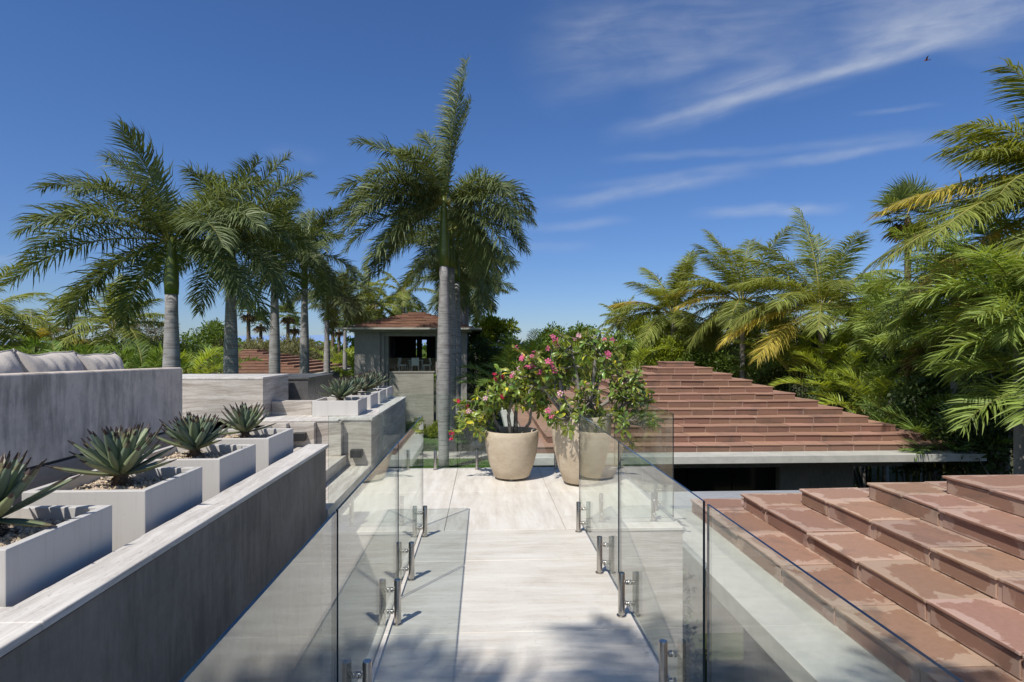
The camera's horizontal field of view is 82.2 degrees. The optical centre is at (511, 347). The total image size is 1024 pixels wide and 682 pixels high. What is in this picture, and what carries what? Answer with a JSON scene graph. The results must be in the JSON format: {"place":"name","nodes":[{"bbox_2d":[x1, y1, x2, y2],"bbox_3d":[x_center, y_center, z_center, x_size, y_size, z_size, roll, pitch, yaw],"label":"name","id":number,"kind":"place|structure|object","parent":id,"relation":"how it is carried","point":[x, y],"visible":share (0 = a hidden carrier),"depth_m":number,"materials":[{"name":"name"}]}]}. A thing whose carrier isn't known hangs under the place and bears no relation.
{"place":"outdoors","nodes":[
{"label":"outdoors","id":0,"kind":"place"},
{"bbox_2d":[34,340,162,368],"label":"clump palm","id":1,"kind":"object","parent":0,"point":[124,358],"visible":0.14,"depth_m":27.48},
{"bbox_2d":[212,421,271,430],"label":"terrace","id":2,"kind":"structure","parent":0,"point":[218,425],"depth_m":7.05,"materials":[{"name":"stone"}]},
{"bbox_2d":[0,367,181,505],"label":"wall","id":3,"kind":"structure","parent":2,"relation":"on","point":[45,415],"depth_m":3.71,"materials":[{"name":"grey paint"}]},
{"bbox_2d":[211,421,369,526],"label":"stone steps","id":4,"kind":"structure","parent":2,"relation":"attached to","point":[343,480],"depth_m":6.70,"materials":[{"name":"stone"}]},
{"bbox_3d":[-3.393,0.750,2.843,0.990,0.400,4.000,0,0,-3],"label":"sofa","id":5,"kind":"object","parent":2,"relation":"on","visible":0},
{"bbox_2d":[0,349,22,373],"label":"back cushion","id":6,"kind":"object","parent":5,"relation":"on","point":[9,362],"visible":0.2,"depth_m":3.60,"materials":[{"name":"grey fabric"}]},
{"bbox_2d":[13,348,83,372],"bbox_3d":[-3.144,0.286,4.015,0.312,0.560,0.550,0,0,-3],"label":"back cushion","id":7,"kind":"object","parent":5,"relation":"on","point":[58,361],"visible":0.26,"depth_m":3.92,"materials":[{"name":"grey fabric"}]},
{"bbox_2d":[74,352,123,369],"bbox_3d":[-3.166,0.297,4.520,0.297,0.537,0.480,0,0,-3],"label":"back cushion","id":8,"kind":"object","parent":5,"relation":"on","point":[110,361],"visible":0.23,"depth_m":4.44,"materials":[{"name":"grey fabric"}]},
{"bbox_2d":[405,451,487,458],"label":"path","id":9,"kind":"structure","parent":0,"point":[452,454],"depth_m":31.85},
{"bbox_2d":[405,422,533,467],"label":"lawn","id":10,"kind":"structure","parent":0,"point":[426,445],"depth_m":33.56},
{"bbox_2d":[0,335,118,354],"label":"clump palm","id":11,"kind":"object","parent":10,"relation":"on","point":[50,347],"visible":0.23,"depth_m":29.60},
{"bbox_2d":[38,274,181,355],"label":"coconut palm","id":12,"kind":"object","parent":10,"relation":"on","point":[111,337],"visible":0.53,"depth_m":33.88,"materials":[{"name":"green plant"}]},
{"bbox_2d":[96,336,196,368],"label":"clump palm","id":13,"kind":"object","parent":10,"relation":"on","point":[156,357],"visible":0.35,"depth_m":25.85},
{"bbox_2d":[0,113,303,367],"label":"royal palm","id":14,"kind":"object","parent":10,"relation":"on","point":[166,224],"visible":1,"depth_m":20.30,"materials":[{"name":"green plant"}]},
{"bbox_2d":[142,345,243,373],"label":"clump palm","id":15,"kind":"object","parent":10,"relation":"on","point":[199,362],"visible":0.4,"depth_m":29.31,"materials":[{"name":"green plant"}]},
{"bbox_2d":[133,150,321,373],"bbox_3d":[-12.656,-1.598,25.954,7.972,14.895,7.882,0,0,-3],"label":"royal palm","id":16,"kind":"object","parent":10,"relation":"on","point":[230,361],"visible":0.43,"depth_m":25.89,"materials":[{"name":"green plant"}]},
{"bbox_2d":[210,186,345,372],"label":"royal palm","id":17,"kind":"object","parent":10,"relation":"on","point":[310,262],"visible":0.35,"depth_m":31.74,"materials":[{"name":"green plant"}]},
{"bbox_2d":[251,204,360,372],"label":"royal palm","id":18,"kind":"object","parent":10,"relation":"on","point":[320,220],"visible":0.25,"depth_m":37.72,"materials":[{"name":"green plant"}]},
{"bbox_2d":[336,312,481,427],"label":"pavilion","id":19,"kind":"structure","parent":10,"relation":"on","point":[384,344],"depth_m":40.28,"materials":[{"name":"concrete"}]},
{"bbox_2d":[325,56,539,467],"bbox_3d":[-3.749,-4.319,28.660,10.234,20.337,7.618,0,0,-3],"label":"royal palm","id":20,"kind":"object","parent":10,"relation":"on","point":[431,198],"visible":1,"depth_m":27.78,"materials":[{"name":"green plant"}]},
{"bbox_2d":[395,212,518,437],"bbox_3d":[-3.576,-2.040,37.810,7.948,15.779,8.067,0,0,34],"label":"royal palm","id":21,"kind":"object","parent":10,"relation":"on","point":[459,302],"visible":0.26,"depth_m":37.68,"materials":[{"name":"green plant"}]},
{"bbox_2d":[383,164,532,450],"bbox_3d":[-3.237,-2.469,33.382,9.067,16.638,8.892,0,0,-3],"label":"royal palm","id":22,"kind":"object","parent":10,"relation":"on","point":[431,227],"visible":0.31,"depth_m":33.17,"materials":[{"name":"green plant"}]},
{"bbox_2d":[408,228,522,323],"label":"royal palm","id":23,"kind":"object","parent":10,"relation":"on","point":[462,316],"visible":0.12,"depth_m":43.52,"materials":[{"name":"green plant"}]},
{"bbox_2d":[467,336,502,428],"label":"hedge","id":24,"kind":"object","parent":10,"relation":"on","point":[483,353],"visible":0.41,"depth_m":41.92,"materials":[{"name":"green plant"}]},
{"bbox_2d":[469,312,521,419],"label":"broadleaf tree","id":25,"kind":"object","parent":10,"relation":"on","point":[494,328],"visible":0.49,"depth_m":45.25,"materials":[{"name":"green plant"}]},
{"bbox_2d":[454,344,550,400],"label":"clump palm","id":26,"kind":"object","parent":10,"relation":"on","point":[482,381],"visible":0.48,"depth_m":31.23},
{"bbox_2d":[486,326,571,400],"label":"clump palm","id":27,"kind":"object","parent":10,"relation":"on","point":[533,343],"visible":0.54,"depth_m":35.78,"materials":[{"name":"green plant"}]},
{"bbox_2d":[0,0,1023,343],"label":"sky","id":28,"kind":"structure","parent":0,"point":[634,128],"materials":[{"name":"blue"}]},
{"bbox_2d":[342,368,1012,681],"bbox_3d":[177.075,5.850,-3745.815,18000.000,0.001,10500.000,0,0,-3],"label":"ground","id":29,"kind":"structure","parent":0,"point":[726,659],"depth_m":11.32,"materials":[{"name":"plant"}]},
{"bbox_2d":[0,261,63,351],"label":"coconut palm","id":30,"kind":"object","parent":29,"relation":"on","point":[4,336],"visible":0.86,"depth_m":32.28,"materials":[{"name":"green plant"}]},
{"bbox_2d":[0,292,93,354],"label":"coconut palm","id":31,"kind":"object","parent":29,"relation":"on","point":[40,330],"visible":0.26,"depth_m":36.76,"materials":[{"name":"green plant"}]},
{"bbox_2d":[0,444,328,681],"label":"parapet wall","id":32,"kind":"structure","parent":29,"relation":"on","point":[171,600],"depth_m":3.07,"materials":[{"name":"paint"}]},
{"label":"planter bed","id":33,"kind":"structure","parent":32,"relation":"in","visible":0},
{"bbox_2d":[0,505,111,606],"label":"planter","id":34,"kind":"object","parent":33,"relation":"on","point":[34,560],"visible":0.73,"depth_m":2.37,"materials":[{"name":"concrete"}]},
{"bbox_2d":[0,450,81,537],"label":"agave","id":35,"kind":"object","parent":34,"relation":"in","point":[15,480],"visible":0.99,"depth_m":2.38,"materials":[{"name":"green plant"}]},
{"bbox_2d":[22,467,201,551],"bbox_3d":[-2.155,1.035,3.232,0.600,0.630,0.600,0,0,-3],"label":"planter","id":36,"kind":"object","parent":33,"relation":"on","point":[148,501],"visible":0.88,"depth_m":3.03,"materials":[{"name":"concrete"}]},
{"bbox_2d":[44,422,176,488],"bbox_3d":[-2.135,0.616,3.237,0.595,0.398,0.579,0,0,29],"label":"agave","id":37,"kind":"object","parent":36,"relation":"in","point":[119,457],"visible":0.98,"depth_m":3.17,"materials":[{"name":"green plant"}]},
{"bbox_2d":[141,444,255,501],"bbox_3d":[-2.194,1.035,4.061,0.600,0.630,0.600,0,0,-3],"label":"planter","id":38,"kind":"object","parent":33,"relation":"on","point":[225,466],"visible":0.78,"depth_m":3.98,"materials":[{"name":"concrete"}]},
{"bbox_2d":[149,411,233,457],"bbox_3d":[-2.211,0.622,4.084,0.597,0.369,0.475,0,0,28],"label":"agave","id":39,"kind":"object","parent":38,"relation":"in","point":[195,436],"visible":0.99,"depth_m":4.00,"materials":[{"name":"green plant"}]},
{"bbox_2d":[214,428,292,472],"bbox_3d":[-2.235,1.035,4.920,0.600,0.630,0.600,0,0,-3],"label":"planter","id":40,"kind":"object","parent":33,"relation":"on","point":[273,445],"visible":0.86,"depth_m":4.78,"materials":[{"name":"concrete"}]},
{"bbox_2d":[217,402,275,437],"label":"agave","id":41,"kind":"object","parent":40,"relation":"in","point":[246,420],"visible":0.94,"depth_m":4.86,"materials":[{"name":"green plant"}]},
{"bbox_2d":[179,317,224,356],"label":"broadleaf tree","id":42,"kind":"object","parent":29,"relation":"on","point":[214,330],"visible":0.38,"depth_m":59.46,"materials":[{"name":"green plant"}]},
{"bbox_2d":[184,349,351,385],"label":"house","id":43,"kind":"structure","parent":29,"relation":"on","point":[289,363],"depth_m":45.30,"materials":[{"name":"ceramic"}]},
{"bbox_2d":[280,333,318,359],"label":"scrub tree","id":44,"kind":"object","parent":29,"relation":"on","point":[292,345],"visible":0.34,"depth_m":64.39,"materials":[{"name":"green plant"}]},
{"bbox_2d":[283,258,372,372],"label":"royal palm","id":45,"kind":"object","parent":29,"relation":"on","point":[348,302],"visible":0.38,"depth_m":45.20,"materials":[{"name":"green plant"}]},
{"bbox_2d":[259,397,405,476],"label":"ledge wall","id":46,"kind":"structure","parent":29,"relation":"on","point":[376,439],"depth_m":7.50,"materials":[{"name":"stone"}]},
{"bbox_2d":[182,374,288,420],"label":"travertine block","id":47,"kind":"structure","parent":46,"relation":"on","point":[208,394],"depth_m":7.57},
{"bbox_2d":[271,400,313,414],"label":"wall","id":48,"kind":"structure","parent":46,"relation":"on","point":[291,407],"depth_m":7.89,"materials":[{"name":"concrete"}]},
{"bbox_2d":[257,373,332,399],"bbox_3d":[-4.237,0.678,9.303,2.415,0.466,1.415,0,0,-3],"label":"dark counter","id":49,"kind":"object","parent":46,"relation":"on","point":[303,386],"visible":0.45,"depth_m":8.84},
{"bbox_2d":[312,397,366,415],"bbox_3d":[-2.353,0.808,8.058,0.600,0.205,0.600,0,0,-3],"label":"planter","id":50,"kind":"object","parent":46,"relation":"on","point":[331,406],"visible":0.98,"depth_m":7.76,"materials":[{"name":"concrete"}]},
{"bbox_2d":[315,376,361,400],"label":"agave","id":51,"kind":"object","parent":50,"relation":"in","point":[340,390],"visible":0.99,"depth_m":7.99,"materials":[{"name":"green plant"}]},
{"bbox_2d":[308,274,384,377],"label":"royal palm","id":52,"kind":"object","parent":29,"relation":"on","point":[357,319],"visible":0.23,"depth_m":51.68,"materials":[{"name":"green plant"}]},
{"bbox_2d":[348,273,401,322],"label":"coconut palm","id":53,"kind":"object","parent":29,"relation":"on","point":[375,310],"visible":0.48,"depth_m":55.09,"materials":[{"name":"green plant"}]},
{"bbox_2d":[368,263,436,314],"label":"coconut palm","id":54,"kind":"object","parent":29,"relation":"on","point":[401,303],"visible":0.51,"depth_m":58.85,"materials":[{"name":"green plant"}]},
{"bbox_2d":[37,335,872,381],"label":"distant trees","id":55,"kind":"object","parent":29,"relation":"on","point":[424,350],"visible":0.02,"depth_m":105.39,"materials":[{"name":"green plant"}]},
{"bbox_2d":[424,269,517,368],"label":"royal palm","id":56,"kind":"object","parent":29,"relation":"on","point":[476,308],"visible":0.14,"depth_m":49.80,"materials":[{"name":"green plant"}]},
{"bbox_2d":[322,530,682,681],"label":"terrace base","id":57,"kind":"object","parent":29,"relation":"on","point":[651,564],"visible":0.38,"depth_m":5.27,"materials":[{"name":"concrete"}]},
{"bbox_2d":[322,466,682,535],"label":"terrace","id":58,"kind":"structure","parent":57,"relation":"on","point":[473,499],"depth_m":6.20,"materials":[{"name":"stone"}]},
{"bbox_2d":[485,426,538,481],"bbox_3d":[-0.005,1.345,7.408,0.680,0.609,0.680,0,0,-3],"label":"plant pot","id":59,"kind":"object","parent":58,"relation":"on","point":[511,456],"visible":0.91,"depth_m":7.15,"materials":[{"name":"ceramic"}]},
{"bbox_2d":[448,364,551,442],"bbox_3d":[-0.118,0.697,7.338,1.348,0.994,0.681,0,0,-3],"label":"flowering shrub","id":60,"kind":"object","parent":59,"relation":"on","point":[481,412],"visible":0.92,"depth_m":7.27,"materials":[{"name":"green plant"}]},
{"bbox_2d":[551,412,611,486],"bbox_3d":[0.839,1.233,7.128,0.733,0.834,0.733,0,0,-3],"label":"plant pot","id":61,"kind":"object","parent":58,"relation":"on","point":[594,447],"visible":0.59,"depth_m":6.86,"materials":[{"name":"ceramic"}]},
{"bbox_2d":[509,327,664,450],"bbox_3d":[0.885,0.489,7.030,1.831,1.484,0.963,0,0,-3],"label":"flowering shrub","id":62,"kind":"object","parent":61,"relation":"in","point":[606,349],"visible":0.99,"depth_m":7.01,"materials":[{"name":"green plant"}]},
{"bbox_2d":[358,529,670,681],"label":"deck","id":63,"kind":"structure","parent":57,"relation":"on","point":[510,606],"depth_m":3.57,"materials":[{"name":"wood"}]},
{"bbox_2d":[179,512,336,681],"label":"glass panel","id":64,"kind":"object","parent":63,"relation":"on","point":[206,653],"visible":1,"depth_m":1.89,"materials":[{"name":"glass"}]},
{"bbox_2d":[336,443,402,681],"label":"glass panel","id":65,"kind":"object","parent":63,"relation":"on","point":[365,673],"visible":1,"depth_m":3.26,"materials":[{"name":"glass"}]},
{"bbox_2d":[397,415,427,583],"bbox_3d":[-0.751,1.137,4.634,0.090,1.025,1.552,0,0,-3],"label":"glass panel","id":66,"kind":"object","parent":63,"relation":"on","point":[416,514],"visible":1,"depth_m":4.66,"materials":[{"name":"glass"}]},
{"bbox_2d":[575,414,618,587],"bbox_3d":[0.637,1.137,4.694,0.090,1.025,1.602,0,0,-3],"label":"glass panel","id":67,"kind":"object","parent":63,"relation":"on","point":[579,522],"visible":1,"depth_m":4.28,"materials":[{"name":"glass"}]},
{"bbox_2d":[617,442,704,681],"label":"glass panel","id":68,"kind":"object","parent":63,"relation":"on","point":[664,654],"visible":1,"depth_m":2.76,"materials":[{"name":"glass"}]},
{"bbox_2d":[707,504,963,681],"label":"glass panel","id":69,"kind":"object","parent":63,"relation":"on","point":[886,628],"visible":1,"depth_m":1.71,"materials":[{"name":"glass"}]},
{"bbox_2d":[536,321,598,389],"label":"broadleaf tree","id":70,"kind":"object","parent":29,"relation":"on","point":[571,332],"visible":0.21,"depth_m":47.35,"materials":[{"name":"green plant"}]},
{"bbox_2d":[580,334,674,378],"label":"clump palm","id":71,"kind":"object","parent":29,"relation":"on","point":[637,354],"visible":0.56,"depth_m":32.59,"materials":[{"name":"green plant"}]},
{"bbox_2d":[604,249,736,362],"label":"coconut palm","id":72,"kind":"object","parent":29,"relation":"on","point":[676,317],"visible":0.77,"depth_m":34.80,"materials":[{"name":"green plant"}]},
{"bbox_2d":[645,333,695,365],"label":"shrub","id":73,"kind":"object","parent":29,"relation":"on","point":[665,354],"visible":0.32,"depth_m":32.92,"materials":[{"name":"green plant"}]},
{"bbox_2d":[683,571,711,681],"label":"shrub","id":74,"kind":"object","parent":29,"relation":"on","point":[687,631],"visible":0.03,"depth_m":9.80,"materials":[{"name":"green plant"}]},
{"bbox_2d":[671,345,737,377],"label":"shrub","id":75,"kind":"object","parent":29,"relation":"on","point":[701,360],"visible":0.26,"depth_m":31.81,"materials":[{"name":"green plant"}]},
{"bbox_2d":[646,490,801,633],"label":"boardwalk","id":76,"kind":"structure","parent":29,"relation":"on","point":[722,619],"depth_m":12.02,"materials":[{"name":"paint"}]},
{"bbox_2d":[663,225,830,378],"bbox_3d":[12.218,-0.425,31.787,8.086,12.549,8.410,0,0,-3],"label":"coconut palm","id":77,"kind":"object","parent":29,"relation":"on","point":[727,309],"visible":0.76,"depth_m":31.27,"materials":[{"name":"green plant"}]},
{"bbox_2d":[709,292,831,379],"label":"coconut palm","id":78,"kind":"object","parent":29,"relation":"on","point":[755,337],"visible":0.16,"depth_m":34.02,"materials":[{"name":"green plant"}]},
{"bbox_2d":[729,347,815,385],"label":"clump palm","id":79,"kind":"object","parent":29,"relation":"on","point":[754,369],"visible":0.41,"depth_m":31.22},
{"bbox_2d":[749,360,838,397],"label":"shrub","id":80,"kind":"object","parent":29,"relation":"on","point":[783,387],"visible":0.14,"depth_m":29.46,"materials":[{"name":"green plant"}]},
{"bbox_2d":[737,322,858,397],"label":"clump palm","id":81,"kind":"object","parent":29,"relation":"on","point":[796,361],"visible":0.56,"depth_m":27.95,"materials":[{"name":"green plant"}]},
{"bbox_2d":[714,205,911,396],"bbox_3d":[14.567,-0.587,27.759,8.388,12.874,8.283,0,0,-37],"label":"coconut palm","id":82,"kind":"object","parent":29,"relation":"on","point":[825,291],"visible":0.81,"depth_m":27.23,"materials":[{"name":"green plant"}]},
{"bbox_2d":[783,310,880,475],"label":"clump palm","id":83,"kind":"object","parent":29,"relation":"on","point":[838,348],"visible":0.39,"depth_m":26.45,"materials":[{"name":"green plant"}]},
{"bbox_2d":[770,346,900,405],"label":"clump palm","id":84,"kind":"object","parent":29,"relation":"on","point":[845,364],"visible":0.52,"depth_m":24.18,"materials":[{"name":"green plant"}]},
{"bbox_2d":[794,368,897,487],"bbox_3d":[14.278,3.349,24.378,4.630,5.044,2.903,0,0,-18],"label":"shrub","id":85,"kind":"object","parent":29,"relation":"on","point":[845,395],"visible":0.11,"depth_m":24.16,"materials":[{"name":"green plant"}]},
{"bbox_2d":[807,356,939,487],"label":"clump palm","id":86,"kind":"object","parent":29,"relation":"on","point":[880,388],"visible":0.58,"depth_m":22.18,"materials":[{"name":"green plant"}]},
{"bbox_2d":[855,318,912,481],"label":"broadleaf tree","id":87,"kind":"object","parent":29,"relation":"on","point":[904,477],"visible":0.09,"depth_m":24.19,"materials":[{"name":"green plant"}]},
{"bbox_2d":[827,269,942,481],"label":"feather palm","id":88,"kind":"object","parent":29,"relation":"on","point":[885,469],"visible":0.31,"depth_m":24.69,"materials":[{"name":"green plant"}]},
{"bbox_2d":[831,260,948,481],"bbox_3d":[15.158,1.359,21.800,5.372,8.982,5.197,0,0,-3],"label":"feather palm","id":89,"kind":"object","parent":29,"relation":"on","point":[884,289],"visible":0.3,"depth_m":21.95,"materials":[{"name":"green plant"}]},
{"bbox_2d":[868,171,948,282],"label":"fan palm","id":90,"kind":"object","parent":29,"relation":"on","point":[904,190],"visible":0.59,"depth_m":38.98,"materials":[{"name":"green plant"}]},
{"bbox_2d":[858,323,973,476],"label":"feather palm","id":91,"kind":"object","parent":29,"relation":"on","point":[874,341],"visible":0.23,"depth_m":20.68,"materials":[{"name":"green plant"}]},
{"bbox_2d":[847,378,1012,481],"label":"clump palm","id":92,"kind":"object","parent":29,"relation":"on","point":[878,404],"visible":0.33,"depth_m":19.62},
{"bbox_2d":[885,372,985,481],"bbox_3d":[14.512,3.326,20.147,4.020,5.083,2.920,0,0,-3],"label":"shrub","id":93,"kind":"object","parent":29,"relation":"on","point":[918,394],"visible":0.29,"depth_m":19.60,"materials":[{"name":"green plant"}]},
{"bbox_2d":[851,223,1023,474],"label":"feather palm","id":94,"kind":"object","parent":29,"relation":"on","point":[904,314],"visible":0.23,"depth_m":19.68,"materials":[{"name":"green plant"}]},
{"bbox_2d":[860,57,1023,308],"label":"coconut palm","id":95,"kind":"object","parent":29,"relation":"on","point":[1002,195],"visible":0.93,"depth_m":15.77,"materials":[{"name":"green plant"}]},
{"bbox_2d":[871,398,1012,480],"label":"clump palm","id":96,"kind":"object","parent":29,"relation":"on","point":[913,428],"visible":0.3,"depth_m":17.08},
{"bbox_2d":[877,260,1012,474],"bbox_3d":[15.119,1.419,19.946,5.273,8.861,4.964,0,0,-29],"label":"feather palm","id":97,"kind":"object","parent":29,"relation":"on","point":[911,342],"visible":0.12,"depth_m":19.92,"materials":[{"name":"green plant"}]},
{"bbox_2d":[890,365,1012,480],"bbox_3d":[14.074,3.097,17.952,4.719,5.561,3.764,0,0,-3],"label":"shrub","id":98,"kind":"object","parent":29,"relation":"on","point":[960,469],"visible":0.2,"depth_m":17.10,"materials":[{"name":"green plant"}]},
{"bbox_2d":[899,200,1023,474],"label":"feather palm","id":99,"kind":"object","parent":29,"relation":"on","point":[980,231],"visible":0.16,"depth_m":18.16,"materials":[{"name":"green plant"}]},
{"bbox_2d":[902,226,1023,474],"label":"feather palm","id":100,"kind":"object","parent":29,"relation":"on","point":[1018,430],"visible":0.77,"depth_m":13.74,"materials":[{"name":"green plant"}]},
{"bbox_2d":[916,288,1012,474],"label":"feather palm","id":101,"kind":"object","parent":29,"relation":"on","point":[961,383],"visible":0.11,"depth_m":18.25,"materials":[{"name":"green plant"}]},
{"bbox_2d":[908,243,1023,405],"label":"feather palm","id":102,"kind":"object","parent":29,"relation":"on","point":[974,345],"visible":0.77,"depth_m":13.57,"materials":[{"name":"green plant"}]},
{"bbox_2d":[920,195,1023,324],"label":"feather palm","id":103,"kind":"object","parent":29,"relation":"on","point":[1006,221],"visible":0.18,"depth_m":16.44,"materials":[{"name":"green plant"}]},
{"bbox_2d":[921,312,1023,439],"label":"feather palm","id":104,"kind":"object","parent":29,"relation":"on","point":[1018,417],"visible":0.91,"depth_m":13.24,"materials":[{"name":"green plant"}]},
{"bbox_2d":[937,345,1012,474],"bbox_3d":[14.771,2.848,16.279,4.896,6.050,3.318,0,0,-3],"label":"shrub","id":105,"kind":"object","parent":29,"relation":"on","point":[998,455],"visible":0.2,"depth_m":16.61,"materials":[{"name":"green plant"}]},
{"bbox_2d":[500,361,986,491],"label":"pyramid house","id":106,"kind":"structure","parent":0,"point":[734,434],"depth_m":17.74,"materials":[{"name":"tile"}]},
{"bbox_2d":[643,468,686,491],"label":"wall","id":107,"kind":"structure","parent":106,"relation":"in","point":[651,476],"depth_m":17.74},
{"bbox_2d":[687,468,730,491],"bbox_3d":[5.995,4.675,17.823,1.340,2.250,0.040,0,0,-3],"label":"glass door","id":108,"kind":"structure","parent":106,"relation":"in","point":[698,479],"depth_m":17.80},
{"bbox_2d":[732,467,774,490],"bbox_3d":[7.364,4.675,17.888,1.340,2.250,0.040,0,0,-3],"label":"glass door","id":109,"kind":"structure","parent":106,"relation":"in","point":[754,478],"depth_m":17.87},
{"bbox_2d":[665,475,1023,681],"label":"house","id":110,"kind":"structure","parent":0,"point":[934,570],"depth_m":5.60,"materials":[{"name":"ceramic"}]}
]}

